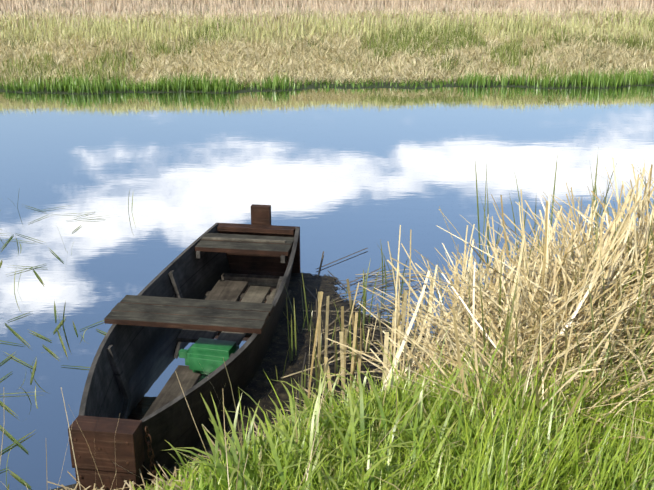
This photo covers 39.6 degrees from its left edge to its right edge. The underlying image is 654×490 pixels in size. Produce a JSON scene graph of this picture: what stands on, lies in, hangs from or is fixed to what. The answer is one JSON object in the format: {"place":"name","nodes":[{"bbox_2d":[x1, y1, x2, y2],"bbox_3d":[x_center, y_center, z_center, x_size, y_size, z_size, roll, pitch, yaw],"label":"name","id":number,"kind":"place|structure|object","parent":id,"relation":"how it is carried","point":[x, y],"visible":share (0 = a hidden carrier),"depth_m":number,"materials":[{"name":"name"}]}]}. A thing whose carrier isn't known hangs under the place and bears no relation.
{"place":"outdoors","nodes":[
{"label":"outdoors","id":0,"kind":"place"},
{"bbox_2d":[0,86,653,489],"bbox_3d":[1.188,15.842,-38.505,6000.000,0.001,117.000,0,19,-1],"label":"river water","id":1,"kind":"structure","parent":0,"point":[332,174],"depth_m":9.19,"materials":[{"name":"blue liquid"}]},
{"bbox_2d":[0,204,116,487],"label":"floating reed leaves","id":2,"kind":"object","parent":1,"relation":"on","point":[17,442],"visible":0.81,"depth_m":5.72,"materials":[{"name":"green plant"}]},
{"bbox_2d":[0,188,132,489],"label":"green reed shoots","id":3,"kind":"object","parent":1,"relation":"on","point":[59,320],"visible":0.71,"depth_m":5.94,"materials":[{"name":"green plant"}]},
{"bbox_2d":[68,204,300,489],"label":"boat","id":4,"kind":"object","parent":1,"relation":"on","point":[154,310],"visible":0.81,"depth_m":5.20,"materials":[{"name":"brown wood"}]},
{"bbox_2d":[183,272,446,458],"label":"bank","id":5,"kind":"structure","parent":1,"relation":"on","point":[259,385],"depth_m":5.52,"materials":[{"name":"brown soil"}]},
{"bbox_2d":[0,67,653,93],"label":"green grass","id":6,"kind":"structure","parent":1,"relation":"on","point":[596,79],"depth_m":14.91,"materials":[{"name":"green plant"}]},
{"bbox_2d":[240,248,446,430],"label":"dry reeds","id":7,"kind":"object","parent":1,"relation":"on","point":[338,351],"visible":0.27,"depth_m":5.94,"materials":[{"name":"beige plant"}]},
{"bbox_2d":[276,239,487,409],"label":"reed shoots","id":8,"kind":"object","parent":1,"relation":"on","point":[359,317],"visible":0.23,"depth_m":5.60,"materials":[{"name":"plant"}]},
{"bbox_2d":[321,162,653,489],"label":"dry reeds","id":9,"kind":"object","parent":1,"relation":"in","point":[567,327],"visible":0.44,"depth_m":4.42,"materials":[{"name":"beige plant"}]},
{"bbox_2d":[475,147,653,275],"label":"green reeds","id":10,"kind":"object","parent":1,"relation":"in","point":[594,190],"visible":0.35,"depth_m":7.12,"materials":[{"name":"plant"}]},
{"bbox_2d":[0,0,653,489],"bbox_3d":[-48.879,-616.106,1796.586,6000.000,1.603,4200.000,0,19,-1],"label":"terrain","id":11,"kind":"structure","parent":0,"point":[242,90],"depth_m":16.22,"materials":[{"name":"beige plant"}]},
{"bbox_2d":[48,366,433,489],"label":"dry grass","id":12,"kind":"structure","parent":11,"relation":"on","point":[133,482],"depth_m":4.08,"materials":[{"name":"plant"}]},
{"bbox_2d":[0,4,653,88],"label":"slope grass","id":13,"kind":"structure","parent":11,"relation":"on","point":[426,27],"depth_m":16.71,"materials":[{"name":"beige plant"}]},
{"bbox_2d":[0,0,653,31],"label":"reed stand","id":14,"kind":"object","parent":11,"relation":"on","point":[117,6],"visible":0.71,"depth_m":19.55,"materials":[{"name":"beige plant"}]},
{"bbox_2d":[0,224,653,489],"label":"dry grass stems","id":15,"kind":"object","parent":11,"relation":"on","point":[347,442],"visible":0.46,"depth_m":3.69,"materials":[{"name":"plant"}]},
{"bbox_2d":[130,293,653,489],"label":"bank grass","id":16,"kind":"structure","parent":11,"relation":"on","point":[532,455],"depth_m":3.65,"materials":[{"name":"green plant"}]},
{"bbox_2d":[307,262,488,418],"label":"reeds cut stalks","id":17,"kind":"object","parent":11,"relation":"on","point":[343,339],"visible":0.23,"depth_m":4.93,"materials":[{"name":"beige plant"}]},
{"bbox_2d":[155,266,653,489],"bbox_3d":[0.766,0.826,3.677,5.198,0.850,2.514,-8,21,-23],"label":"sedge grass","id":18,"kind":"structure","parent":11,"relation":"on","point":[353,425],"depth_m":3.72,"materials":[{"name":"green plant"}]},
{"bbox_2d":[374,157,653,403],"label":"dry reeds","id":19,"kind":"object","parent":11,"relation":"on","point":[429,310],"visible":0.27,"depth_m":4.75,"materials":[{"name":"beige plant"}]},
{"bbox_2d":[438,213,651,379],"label":"reed blades","id":20,"kind":"object","parent":11,"relation":"on","point":[519,272],"visible":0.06,"depth_m":4.44,"materials":[{"name":"plant"}]},
{"bbox_2d":[447,208,653,431],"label":"dry reeds","id":21,"kind":"object","parent":11,"relation":"on","point":[595,353],"visible":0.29,"depth_m":4.13,"materials":[{"name":"beige plant"}]},
{"bbox_2d":[520,276,650,378],"bbox_3d":[2.820,0.460,6.179,4.700,1.473,3.800,0,19,-1],"label":"reed mound","id":22,"kind":"object","parent":11,"relation":"on","point":[578,316],"visible":0.04,"depth_m":4.45,"materials":[{"name":"beige plant"}]}
]}

